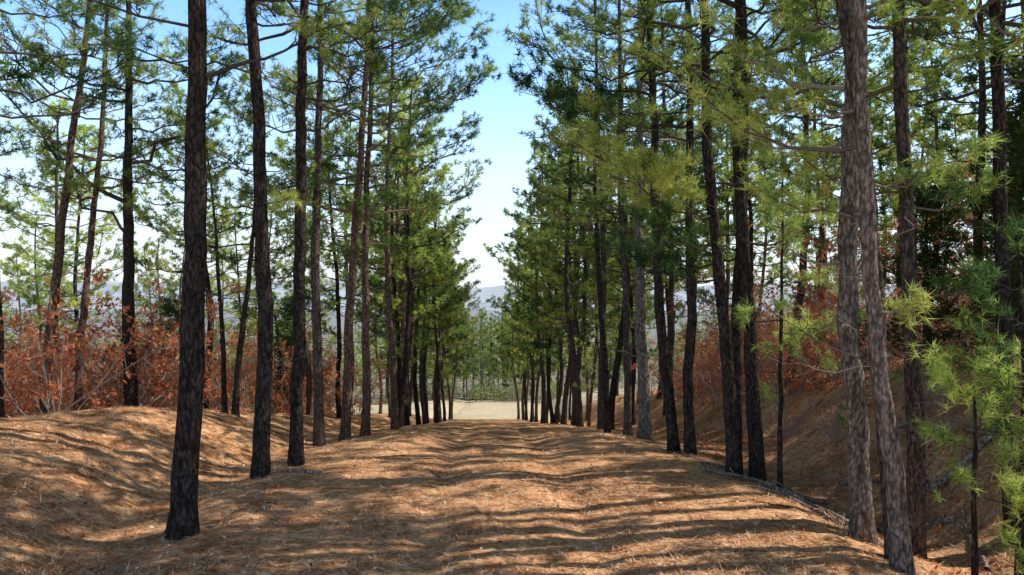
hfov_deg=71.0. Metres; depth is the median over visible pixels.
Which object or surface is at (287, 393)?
oak shrub
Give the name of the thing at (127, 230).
pine tree
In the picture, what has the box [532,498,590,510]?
twig
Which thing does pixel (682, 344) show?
oak shrub
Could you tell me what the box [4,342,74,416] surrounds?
oak shrub
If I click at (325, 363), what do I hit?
oak shrub
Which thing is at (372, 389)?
oak shrub
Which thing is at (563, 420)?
pine tree
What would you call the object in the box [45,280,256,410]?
oak shrub
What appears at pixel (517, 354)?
pine tree
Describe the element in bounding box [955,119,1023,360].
juniper tree
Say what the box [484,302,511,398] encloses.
pine tree
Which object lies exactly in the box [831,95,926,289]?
pine tree
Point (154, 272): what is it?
pine tree
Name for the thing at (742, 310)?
young pine tree
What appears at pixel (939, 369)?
young pine tree
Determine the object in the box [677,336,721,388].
oak shrub
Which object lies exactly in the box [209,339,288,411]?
oak shrub
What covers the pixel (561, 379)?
pine tree
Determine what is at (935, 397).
brush
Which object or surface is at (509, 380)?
pine tree
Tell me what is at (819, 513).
fallen log
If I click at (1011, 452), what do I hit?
young pine tree
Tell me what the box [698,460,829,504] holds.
fallen log
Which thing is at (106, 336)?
shrub
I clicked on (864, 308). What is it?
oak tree
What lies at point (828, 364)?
young pine tree
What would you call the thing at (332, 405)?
oak shrub
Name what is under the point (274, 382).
oak shrub
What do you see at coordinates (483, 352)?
pine tree
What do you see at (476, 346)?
pine tree
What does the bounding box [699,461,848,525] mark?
fallen log
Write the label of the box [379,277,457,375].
pine tree
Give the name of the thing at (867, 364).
brush
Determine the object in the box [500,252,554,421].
pine tree
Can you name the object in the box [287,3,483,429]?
pine tree
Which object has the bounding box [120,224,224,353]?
pine tree
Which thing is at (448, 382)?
pine tree
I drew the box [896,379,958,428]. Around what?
fallen log
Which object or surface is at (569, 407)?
pine tree
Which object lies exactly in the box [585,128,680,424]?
pine tree
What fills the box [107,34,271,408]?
pine tree
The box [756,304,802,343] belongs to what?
oak shrub
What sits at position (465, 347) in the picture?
pine tree
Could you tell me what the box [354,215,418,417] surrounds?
pine tree
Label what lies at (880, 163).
pine tree
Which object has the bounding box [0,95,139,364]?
pine tree
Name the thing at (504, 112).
sky
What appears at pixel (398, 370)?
young pine tree
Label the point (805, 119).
pine tree
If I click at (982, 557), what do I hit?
fallen log
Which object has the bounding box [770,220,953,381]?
oak tree
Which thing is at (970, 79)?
pine tree
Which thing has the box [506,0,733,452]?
pine tree
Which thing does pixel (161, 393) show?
brush
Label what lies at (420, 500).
twig
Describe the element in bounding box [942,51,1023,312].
juniper tree
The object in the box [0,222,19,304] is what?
pine tree
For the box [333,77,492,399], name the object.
pine tree
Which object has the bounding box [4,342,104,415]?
oak shrub
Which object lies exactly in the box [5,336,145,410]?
oak shrub
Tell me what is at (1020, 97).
juniper tree
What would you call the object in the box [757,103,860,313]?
pine tree
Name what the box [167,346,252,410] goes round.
oak shrub
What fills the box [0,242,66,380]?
pine tree
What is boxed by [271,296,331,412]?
shrub
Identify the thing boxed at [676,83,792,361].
pine tree
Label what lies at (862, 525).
pine tree
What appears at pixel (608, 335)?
pine tree
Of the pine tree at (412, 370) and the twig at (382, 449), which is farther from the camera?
the pine tree at (412, 370)
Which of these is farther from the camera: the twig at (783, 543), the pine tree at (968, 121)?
the pine tree at (968, 121)
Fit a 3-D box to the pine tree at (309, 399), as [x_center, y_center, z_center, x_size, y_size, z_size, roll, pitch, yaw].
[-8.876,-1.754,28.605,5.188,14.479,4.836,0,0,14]
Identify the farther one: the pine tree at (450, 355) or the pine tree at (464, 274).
the pine tree at (464, 274)
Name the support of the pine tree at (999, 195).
on the ground
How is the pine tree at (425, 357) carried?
on the ground
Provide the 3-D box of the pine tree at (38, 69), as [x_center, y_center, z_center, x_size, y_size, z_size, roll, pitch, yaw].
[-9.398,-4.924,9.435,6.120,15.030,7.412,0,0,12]
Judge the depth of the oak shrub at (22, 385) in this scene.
24.53 m
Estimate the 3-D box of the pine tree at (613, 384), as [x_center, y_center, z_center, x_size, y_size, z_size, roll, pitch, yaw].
[4.084,-1.886,28.827,5.597,15.886,6.510,0,0,10]
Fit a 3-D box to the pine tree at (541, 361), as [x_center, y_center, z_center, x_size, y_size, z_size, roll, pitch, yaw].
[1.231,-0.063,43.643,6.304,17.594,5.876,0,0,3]
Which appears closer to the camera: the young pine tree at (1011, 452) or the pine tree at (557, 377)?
the young pine tree at (1011, 452)
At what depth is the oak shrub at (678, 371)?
36.03 m
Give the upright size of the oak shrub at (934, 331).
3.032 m
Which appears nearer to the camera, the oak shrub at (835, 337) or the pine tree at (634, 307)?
the oak shrub at (835, 337)
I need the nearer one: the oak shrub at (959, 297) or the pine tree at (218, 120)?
the oak shrub at (959, 297)
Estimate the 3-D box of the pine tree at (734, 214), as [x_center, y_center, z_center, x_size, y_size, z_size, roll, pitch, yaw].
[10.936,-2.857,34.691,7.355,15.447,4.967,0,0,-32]
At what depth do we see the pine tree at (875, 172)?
35.84 m
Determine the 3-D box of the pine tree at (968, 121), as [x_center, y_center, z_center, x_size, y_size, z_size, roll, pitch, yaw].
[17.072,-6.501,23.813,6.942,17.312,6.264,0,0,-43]
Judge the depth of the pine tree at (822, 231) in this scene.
29.61 m
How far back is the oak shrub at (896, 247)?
18.77 m
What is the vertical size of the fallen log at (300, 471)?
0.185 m
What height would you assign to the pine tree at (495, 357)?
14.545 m
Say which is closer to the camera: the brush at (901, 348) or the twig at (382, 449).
the twig at (382, 449)
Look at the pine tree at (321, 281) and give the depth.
49.08 m
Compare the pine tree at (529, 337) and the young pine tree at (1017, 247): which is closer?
the young pine tree at (1017, 247)
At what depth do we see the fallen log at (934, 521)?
11.15 m
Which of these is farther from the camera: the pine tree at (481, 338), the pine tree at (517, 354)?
the pine tree at (481, 338)
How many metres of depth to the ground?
10.81 m
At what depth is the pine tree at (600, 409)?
26.83 m
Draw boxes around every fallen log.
[269,464,320,474]
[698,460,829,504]
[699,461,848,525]
[745,485,883,548]
[826,477,928,484]
[841,509,954,531]
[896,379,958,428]
[926,408,1018,490]
[939,507,997,571]
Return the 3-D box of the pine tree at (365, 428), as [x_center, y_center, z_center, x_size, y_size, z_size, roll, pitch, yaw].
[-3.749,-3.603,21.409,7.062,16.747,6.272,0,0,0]
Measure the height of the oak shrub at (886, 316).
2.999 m
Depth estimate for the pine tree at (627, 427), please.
21.83 m
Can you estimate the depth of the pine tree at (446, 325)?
41.74 m
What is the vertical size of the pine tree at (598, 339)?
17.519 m
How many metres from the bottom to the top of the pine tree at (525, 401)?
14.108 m
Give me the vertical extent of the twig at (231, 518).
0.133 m
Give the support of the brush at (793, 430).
on the ground
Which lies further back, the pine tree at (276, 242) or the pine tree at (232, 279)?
the pine tree at (232, 279)
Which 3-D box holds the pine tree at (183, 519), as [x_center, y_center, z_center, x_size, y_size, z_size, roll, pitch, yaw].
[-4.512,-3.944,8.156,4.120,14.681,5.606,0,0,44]
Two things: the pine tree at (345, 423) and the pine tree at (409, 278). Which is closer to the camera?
the pine tree at (345, 423)
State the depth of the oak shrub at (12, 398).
23.57 m
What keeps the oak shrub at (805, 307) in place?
on the ground
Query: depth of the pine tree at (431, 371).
115.52 m
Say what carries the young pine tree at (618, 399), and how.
on the ground
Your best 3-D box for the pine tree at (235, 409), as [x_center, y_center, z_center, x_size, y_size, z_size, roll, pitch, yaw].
[-7.423,-1.159,19.671,5.590,10.386,5.847,0,0,42]
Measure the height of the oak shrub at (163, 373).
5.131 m
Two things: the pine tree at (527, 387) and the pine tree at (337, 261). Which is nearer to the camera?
the pine tree at (337, 261)
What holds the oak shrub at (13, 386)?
on the ground
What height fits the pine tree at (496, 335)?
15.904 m
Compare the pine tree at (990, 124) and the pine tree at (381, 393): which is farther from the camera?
the pine tree at (381, 393)
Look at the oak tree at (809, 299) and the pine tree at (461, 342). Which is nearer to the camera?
the oak tree at (809, 299)
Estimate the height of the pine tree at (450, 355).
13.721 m
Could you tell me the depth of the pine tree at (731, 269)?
44.51 m
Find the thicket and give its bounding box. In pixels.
[376,371,610,402]
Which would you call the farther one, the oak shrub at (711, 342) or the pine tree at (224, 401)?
the oak shrub at (711, 342)
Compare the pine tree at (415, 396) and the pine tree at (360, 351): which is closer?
the pine tree at (415, 396)
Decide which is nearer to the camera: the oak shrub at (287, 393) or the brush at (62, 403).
the brush at (62, 403)
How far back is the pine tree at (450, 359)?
65.47 m
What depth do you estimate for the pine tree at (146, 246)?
53.96 m
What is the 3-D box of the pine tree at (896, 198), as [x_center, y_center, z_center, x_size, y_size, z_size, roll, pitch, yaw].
[15.361,-4.230,28.348,6.318,14.490,5.175,0,0,8]
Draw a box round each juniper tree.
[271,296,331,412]
[858,176,995,381]
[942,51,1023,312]
[953,64,1023,320]
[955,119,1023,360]
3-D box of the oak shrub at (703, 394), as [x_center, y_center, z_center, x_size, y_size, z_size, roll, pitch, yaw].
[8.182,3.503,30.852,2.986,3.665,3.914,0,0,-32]
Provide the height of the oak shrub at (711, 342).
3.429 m
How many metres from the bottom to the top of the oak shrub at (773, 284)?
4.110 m
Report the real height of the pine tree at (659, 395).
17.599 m
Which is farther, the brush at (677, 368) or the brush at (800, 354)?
the brush at (677, 368)
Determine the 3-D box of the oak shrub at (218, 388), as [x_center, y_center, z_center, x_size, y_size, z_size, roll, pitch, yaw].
[-9.483,2.955,24.925,4.694,3.745,4.753,0,0,17]
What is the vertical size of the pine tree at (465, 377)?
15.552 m
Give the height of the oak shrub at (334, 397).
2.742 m
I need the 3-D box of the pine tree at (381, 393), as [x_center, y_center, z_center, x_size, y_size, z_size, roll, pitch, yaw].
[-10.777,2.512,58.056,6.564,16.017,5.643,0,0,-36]
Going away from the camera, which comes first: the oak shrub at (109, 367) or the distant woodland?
the oak shrub at (109, 367)
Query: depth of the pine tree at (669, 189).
12.20 m
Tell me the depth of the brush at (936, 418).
13.36 m
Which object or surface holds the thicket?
on the ground
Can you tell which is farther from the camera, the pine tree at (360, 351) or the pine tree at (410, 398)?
the pine tree at (360, 351)
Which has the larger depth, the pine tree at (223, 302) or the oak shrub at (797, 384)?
the pine tree at (223, 302)
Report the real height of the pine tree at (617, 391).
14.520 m
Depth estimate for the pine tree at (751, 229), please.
28.28 m
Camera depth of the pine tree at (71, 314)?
55.07 m
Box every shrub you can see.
[0,267,179,415]
[3,311,146,417]
[4,307,121,417]
[4,327,151,415]
[4,337,42,400]
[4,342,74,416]
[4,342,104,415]
[4,345,99,416]
[4,371,33,413]
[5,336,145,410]
[5,360,37,416]
[7,324,102,413]
[8,294,180,410]
[32,361,140,405]
[36,277,219,407]
[37,340,138,406]
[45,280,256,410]
[84,353,178,406]
[101,340,207,407]
[104,330,179,407]
[150,299,293,409]
[156,343,252,407]
[167,321,311,412]
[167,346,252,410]
[168,354,245,411]
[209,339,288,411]
[233,352,330,412]
[240,360,334,413]
[244,344,361,414]
[246,357,283,412]
[251,342,340,412]
[275,347,335,407]
[276,339,343,410]
[304,351,377,414]
[324,366,357,414]
[331,352,389,415]
[333,366,385,414]
[631,339,716,401]
[648,329,743,406]
[649,357,681,390]
[657,318,762,395]
[671,327,769,408]
[674,322,771,393]
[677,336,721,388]
[693,322,787,387]
[705,305,793,377]
[740,335,837,397]
[741,283,862,408]
[741,321,833,384]
[753,283,891,371]
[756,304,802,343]
[758,316,805,371]
[769,280,896,361]
[795,299,896,375]
[819,279,934,360]
[820,181,994,356]
[893,287,967,347]
[919,268,1019,358]
[931,268,1013,342]
[933,274,994,344]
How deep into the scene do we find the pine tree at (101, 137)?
20.96 m
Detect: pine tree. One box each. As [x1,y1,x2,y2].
[0,0,142,418]
[0,0,186,410]
[0,0,215,414]
[0,0,247,405]
[0,53,56,91]
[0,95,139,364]
[0,185,11,300]
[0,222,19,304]
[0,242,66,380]
[1,214,82,372]
[2,121,158,354]
[22,235,102,367]
[44,0,340,540]
[47,0,326,479]
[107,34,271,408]
[107,240,178,372]
[117,236,181,365]
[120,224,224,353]
[123,108,317,412]
[125,52,373,416]
[178,0,474,466]
[205,203,293,371]
[205,249,257,391]
[217,0,502,441]
[221,0,452,446]
[227,251,287,379]
[231,59,343,414]
[232,204,310,412]
[265,0,502,436]
[267,87,391,417]
[270,216,345,334]
[279,244,343,358]
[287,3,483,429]
[293,116,396,414]
[328,135,471,392]
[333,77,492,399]
[337,70,482,426]
[340,87,459,425]
[345,224,400,413]
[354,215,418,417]
[354,325,377,384]
[355,173,443,364]
[369,151,470,425]
[371,308,419,405]
[376,164,476,424]
[376,317,386,394]
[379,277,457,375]
[380,291,420,415]
[382,205,481,423]
[383,198,465,422]
[401,293,434,397]
[405,227,481,421]
[405,233,469,422]
[411,209,471,422]
[419,243,480,420]
[421,241,466,421]
[426,279,463,418]
[426,300,449,398]
[430,298,477,419]
[430,301,475,411]
[441,261,501,418]
[449,324,478,396]
[452,310,483,398]
[452,322,476,374]
[458,315,485,399]
[463,306,496,401]
[470,315,495,385]
[474,307,492,382]
[478,316,502,384]
[483,147,577,422]
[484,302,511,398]
[485,265,529,418]
[485,312,513,387]
[486,322,505,386]
[492,228,545,419]
[494,165,579,423]
[495,264,544,407]
[497,332,520,398]
[498,324,517,398]
[499,0,772,454]
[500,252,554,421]
[500,267,545,419]
[502,119,621,424]
[503,247,568,418]
[504,69,616,426]
[504,156,618,424]
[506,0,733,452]
[506,166,586,422]
[509,0,719,428]
[509,217,597,421]
[510,114,616,424]
[511,148,597,423]
[515,0,766,435]
[518,120,633,425]
[526,0,700,432]
[529,277,581,422]
[541,0,774,439]
[545,38,680,429]
[548,0,828,478]
[553,318,593,420]
[554,168,649,400]
[558,230,616,421]
[563,304,623,401]
[567,225,631,425]
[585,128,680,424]
[587,277,651,395]
[589,249,652,392]
[589,308,617,374]
[591,211,651,371]
[596,200,654,402]
[600,118,712,415]
[605,4,768,380]
[607,309,622,388]
[612,202,667,379]
[616,0,844,481]
[616,107,718,398]
[648,0,1012,560]
[650,0,892,474]
[664,5,816,294]
[674,131,734,322]
[675,0,939,559]
[676,0,1005,547]
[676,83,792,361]
[684,78,786,362]
[697,174,763,359]
[715,0,922,384]
[722,122,804,329]
[726,29,894,364]
[729,152,838,487]
[739,0,941,574]
[748,0,952,371]
[749,0,951,266]
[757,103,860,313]
[776,133,840,355]
[788,269,903,433]
[829,3,992,352]
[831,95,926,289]
[833,82,930,356]
[841,0,1023,546]
[868,0,1023,334]
[871,0,1020,331]
[876,67,989,322]
[878,130,959,342]
[883,0,1023,357]
[903,340,1023,574]
[914,98,990,345]
[917,0,1023,68]
[924,0,1023,221]
[942,211,1023,574]
[964,357,1023,476]
[978,453,1023,574]
[986,56,1021,165]
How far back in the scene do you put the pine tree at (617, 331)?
53.19 m
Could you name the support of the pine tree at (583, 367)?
on the ground
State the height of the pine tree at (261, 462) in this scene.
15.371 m
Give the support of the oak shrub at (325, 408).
on the ground
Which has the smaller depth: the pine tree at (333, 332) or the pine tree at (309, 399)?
the pine tree at (309, 399)
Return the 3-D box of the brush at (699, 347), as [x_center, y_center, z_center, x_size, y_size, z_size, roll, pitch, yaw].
[9.870,3.177,34.681,4.539,3.889,5.100,0,0,1]
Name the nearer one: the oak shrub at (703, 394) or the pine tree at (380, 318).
the oak shrub at (703, 394)
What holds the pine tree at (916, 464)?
on the ground
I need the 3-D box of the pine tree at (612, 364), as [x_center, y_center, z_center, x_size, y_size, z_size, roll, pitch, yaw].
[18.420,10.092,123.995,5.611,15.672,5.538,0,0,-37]
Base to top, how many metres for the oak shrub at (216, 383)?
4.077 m
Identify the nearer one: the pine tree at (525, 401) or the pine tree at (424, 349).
the pine tree at (424, 349)
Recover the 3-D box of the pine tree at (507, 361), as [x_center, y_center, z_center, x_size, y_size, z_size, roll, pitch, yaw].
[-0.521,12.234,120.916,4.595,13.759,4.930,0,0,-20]
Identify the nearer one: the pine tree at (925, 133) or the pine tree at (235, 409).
the pine tree at (235, 409)
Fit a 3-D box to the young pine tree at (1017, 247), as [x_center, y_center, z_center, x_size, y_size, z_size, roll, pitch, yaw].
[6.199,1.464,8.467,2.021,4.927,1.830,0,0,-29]
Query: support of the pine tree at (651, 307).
on the ground
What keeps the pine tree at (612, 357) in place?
on the ground
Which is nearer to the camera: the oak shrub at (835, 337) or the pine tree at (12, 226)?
the oak shrub at (835, 337)
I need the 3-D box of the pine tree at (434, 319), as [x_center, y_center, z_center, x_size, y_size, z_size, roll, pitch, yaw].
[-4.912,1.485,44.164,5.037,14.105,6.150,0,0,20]
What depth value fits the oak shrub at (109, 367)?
28.62 m
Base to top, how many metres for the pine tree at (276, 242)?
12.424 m
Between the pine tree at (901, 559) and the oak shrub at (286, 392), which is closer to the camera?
the pine tree at (901, 559)
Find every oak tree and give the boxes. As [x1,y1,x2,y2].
[665,267,793,392]
[748,180,960,365]
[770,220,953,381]
[816,216,972,344]
[912,154,995,344]
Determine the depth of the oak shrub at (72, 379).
20.98 m
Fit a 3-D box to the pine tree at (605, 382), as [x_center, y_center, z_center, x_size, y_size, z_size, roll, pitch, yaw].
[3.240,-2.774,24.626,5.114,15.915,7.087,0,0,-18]
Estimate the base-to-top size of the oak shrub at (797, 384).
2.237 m
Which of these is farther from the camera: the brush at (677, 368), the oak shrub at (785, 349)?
the brush at (677, 368)
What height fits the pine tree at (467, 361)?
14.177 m
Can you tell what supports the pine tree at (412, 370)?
on the ground
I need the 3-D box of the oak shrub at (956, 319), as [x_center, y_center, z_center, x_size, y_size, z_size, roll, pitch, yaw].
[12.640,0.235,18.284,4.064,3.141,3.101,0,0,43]
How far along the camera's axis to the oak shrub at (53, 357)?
27.35 m
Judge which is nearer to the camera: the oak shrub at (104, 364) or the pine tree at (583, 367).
the oak shrub at (104, 364)
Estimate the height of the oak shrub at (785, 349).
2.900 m
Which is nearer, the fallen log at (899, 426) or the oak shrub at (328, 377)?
the fallen log at (899, 426)
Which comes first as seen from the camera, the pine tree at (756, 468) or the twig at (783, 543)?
the twig at (783, 543)
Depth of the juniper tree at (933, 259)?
16.40 m
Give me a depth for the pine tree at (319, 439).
18.81 m
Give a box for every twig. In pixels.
[205,508,261,528]
[369,445,398,451]
[404,496,437,502]
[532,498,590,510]
[748,495,793,507]
[769,539,797,546]
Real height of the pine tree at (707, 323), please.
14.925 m
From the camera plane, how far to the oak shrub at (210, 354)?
25.73 m
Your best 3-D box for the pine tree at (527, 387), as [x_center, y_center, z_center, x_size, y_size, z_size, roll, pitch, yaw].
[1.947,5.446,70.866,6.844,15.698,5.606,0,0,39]
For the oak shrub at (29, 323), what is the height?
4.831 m
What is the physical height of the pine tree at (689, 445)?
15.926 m
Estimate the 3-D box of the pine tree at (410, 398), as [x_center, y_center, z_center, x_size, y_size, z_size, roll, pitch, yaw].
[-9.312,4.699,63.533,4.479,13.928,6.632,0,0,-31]
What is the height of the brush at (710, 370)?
3.329 m
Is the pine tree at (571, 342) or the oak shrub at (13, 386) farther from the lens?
the pine tree at (571, 342)
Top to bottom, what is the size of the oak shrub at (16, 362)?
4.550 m
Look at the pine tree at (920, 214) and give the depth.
48.27 m
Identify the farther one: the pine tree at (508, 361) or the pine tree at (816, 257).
the pine tree at (508, 361)
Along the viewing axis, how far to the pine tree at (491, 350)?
122.23 m
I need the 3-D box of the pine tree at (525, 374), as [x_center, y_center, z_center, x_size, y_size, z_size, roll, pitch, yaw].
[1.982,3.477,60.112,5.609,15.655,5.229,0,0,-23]
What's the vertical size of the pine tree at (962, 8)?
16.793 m
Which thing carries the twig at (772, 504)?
on the ground
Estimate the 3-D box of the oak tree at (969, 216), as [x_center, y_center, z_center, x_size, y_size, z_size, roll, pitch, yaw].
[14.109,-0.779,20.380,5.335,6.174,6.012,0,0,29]
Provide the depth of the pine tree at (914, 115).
30.91 m
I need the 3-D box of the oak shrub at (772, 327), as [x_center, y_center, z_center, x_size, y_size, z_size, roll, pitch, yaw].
[8.790,1.907,22.131,4.138,4.209,4.086,0,0,13]
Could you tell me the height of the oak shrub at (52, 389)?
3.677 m
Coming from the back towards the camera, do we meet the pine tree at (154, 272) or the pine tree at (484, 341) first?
the pine tree at (484, 341)
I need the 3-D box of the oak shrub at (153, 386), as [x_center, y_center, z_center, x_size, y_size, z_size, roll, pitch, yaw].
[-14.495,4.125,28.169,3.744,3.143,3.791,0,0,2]
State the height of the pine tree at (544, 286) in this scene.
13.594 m
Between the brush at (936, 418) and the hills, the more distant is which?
the hills
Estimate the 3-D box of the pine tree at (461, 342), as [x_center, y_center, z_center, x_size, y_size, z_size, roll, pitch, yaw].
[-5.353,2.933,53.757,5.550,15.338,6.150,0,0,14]
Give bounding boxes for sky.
[0,0,1023,287]
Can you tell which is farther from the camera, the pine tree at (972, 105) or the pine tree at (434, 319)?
the pine tree at (434, 319)
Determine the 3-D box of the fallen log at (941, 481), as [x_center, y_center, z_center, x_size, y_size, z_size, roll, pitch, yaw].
[7.626,2.752,12.025,2.573,1.314,0.834,0,0,-22]
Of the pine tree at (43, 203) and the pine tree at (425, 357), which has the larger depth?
the pine tree at (425, 357)
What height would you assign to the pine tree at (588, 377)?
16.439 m
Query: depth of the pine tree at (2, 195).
23.57 m
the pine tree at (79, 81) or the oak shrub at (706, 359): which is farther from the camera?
the oak shrub at (706, 359)
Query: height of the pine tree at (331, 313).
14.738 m
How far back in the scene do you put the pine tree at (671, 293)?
30.23 m
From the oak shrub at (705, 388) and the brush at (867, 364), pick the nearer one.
the brush at (867, 364)
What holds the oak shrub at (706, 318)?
on the ground
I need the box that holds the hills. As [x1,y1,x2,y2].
[0,279,949,311]
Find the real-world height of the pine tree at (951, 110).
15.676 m
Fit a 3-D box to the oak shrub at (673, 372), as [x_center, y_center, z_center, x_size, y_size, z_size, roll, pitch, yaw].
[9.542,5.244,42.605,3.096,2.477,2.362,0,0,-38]
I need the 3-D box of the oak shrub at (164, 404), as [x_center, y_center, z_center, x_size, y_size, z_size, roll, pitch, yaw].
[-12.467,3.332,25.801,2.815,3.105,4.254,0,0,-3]
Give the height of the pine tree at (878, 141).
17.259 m
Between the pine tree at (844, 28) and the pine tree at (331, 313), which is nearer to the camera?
the pine tree at (844, 28)
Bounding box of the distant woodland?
[4,260,991,409]
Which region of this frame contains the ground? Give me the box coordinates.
[0,307,1021,574]
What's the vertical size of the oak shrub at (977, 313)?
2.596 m
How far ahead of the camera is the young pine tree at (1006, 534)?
8.09 m
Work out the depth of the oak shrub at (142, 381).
20.14 m
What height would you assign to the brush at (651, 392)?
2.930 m
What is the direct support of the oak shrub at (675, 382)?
on the ground
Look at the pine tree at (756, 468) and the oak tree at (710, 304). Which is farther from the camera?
the oak tree at (710, 304)
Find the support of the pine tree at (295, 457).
on the ground
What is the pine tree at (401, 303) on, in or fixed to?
on the ground
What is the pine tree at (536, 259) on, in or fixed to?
on the ground
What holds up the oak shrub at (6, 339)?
on the ground
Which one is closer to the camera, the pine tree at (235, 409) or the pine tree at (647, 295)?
the pine tree at (235, 409)
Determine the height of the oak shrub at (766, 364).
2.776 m
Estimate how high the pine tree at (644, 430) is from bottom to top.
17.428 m
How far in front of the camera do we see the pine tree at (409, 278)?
29.25 m
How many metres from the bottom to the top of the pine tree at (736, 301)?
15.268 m
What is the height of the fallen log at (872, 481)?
0.614 m
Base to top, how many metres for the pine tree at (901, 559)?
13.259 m
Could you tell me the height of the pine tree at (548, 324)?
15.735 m
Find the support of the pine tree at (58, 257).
on the ground
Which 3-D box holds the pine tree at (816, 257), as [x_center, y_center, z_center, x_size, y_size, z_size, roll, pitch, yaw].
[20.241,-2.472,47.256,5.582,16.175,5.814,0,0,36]
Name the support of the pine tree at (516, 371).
on the ground
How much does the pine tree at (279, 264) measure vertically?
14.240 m
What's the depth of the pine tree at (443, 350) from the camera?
53.61 m
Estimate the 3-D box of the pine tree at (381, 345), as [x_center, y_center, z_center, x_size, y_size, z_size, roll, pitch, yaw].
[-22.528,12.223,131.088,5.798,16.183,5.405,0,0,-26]
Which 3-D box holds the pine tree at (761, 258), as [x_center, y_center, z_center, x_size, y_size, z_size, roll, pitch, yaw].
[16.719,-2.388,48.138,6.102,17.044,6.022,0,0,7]
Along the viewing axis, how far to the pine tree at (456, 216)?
33.21 m
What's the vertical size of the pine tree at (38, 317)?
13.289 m
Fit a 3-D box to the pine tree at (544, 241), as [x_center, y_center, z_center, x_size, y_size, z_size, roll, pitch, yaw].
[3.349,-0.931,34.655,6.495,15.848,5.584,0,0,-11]
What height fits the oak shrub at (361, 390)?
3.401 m
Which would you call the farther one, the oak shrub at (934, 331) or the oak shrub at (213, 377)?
the oak shrub at (213, 377)
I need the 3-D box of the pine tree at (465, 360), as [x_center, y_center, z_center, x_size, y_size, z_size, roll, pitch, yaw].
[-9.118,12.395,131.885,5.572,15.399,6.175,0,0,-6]
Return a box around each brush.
[6,377,123,416]
[115,349,233,405]
[619,363,656,399]
[649,335,702,387]
[669,325,797,395]
[675,317,742,379]
[763,390,816,437]
[768,311,814,368]
[820,316,948,383]
[860,285,945,358]
[888,345,986,408]
[894,387,990,444]
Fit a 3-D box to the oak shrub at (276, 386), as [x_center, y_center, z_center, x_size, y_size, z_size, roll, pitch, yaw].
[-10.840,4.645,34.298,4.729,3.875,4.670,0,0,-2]
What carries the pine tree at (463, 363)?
on the ground

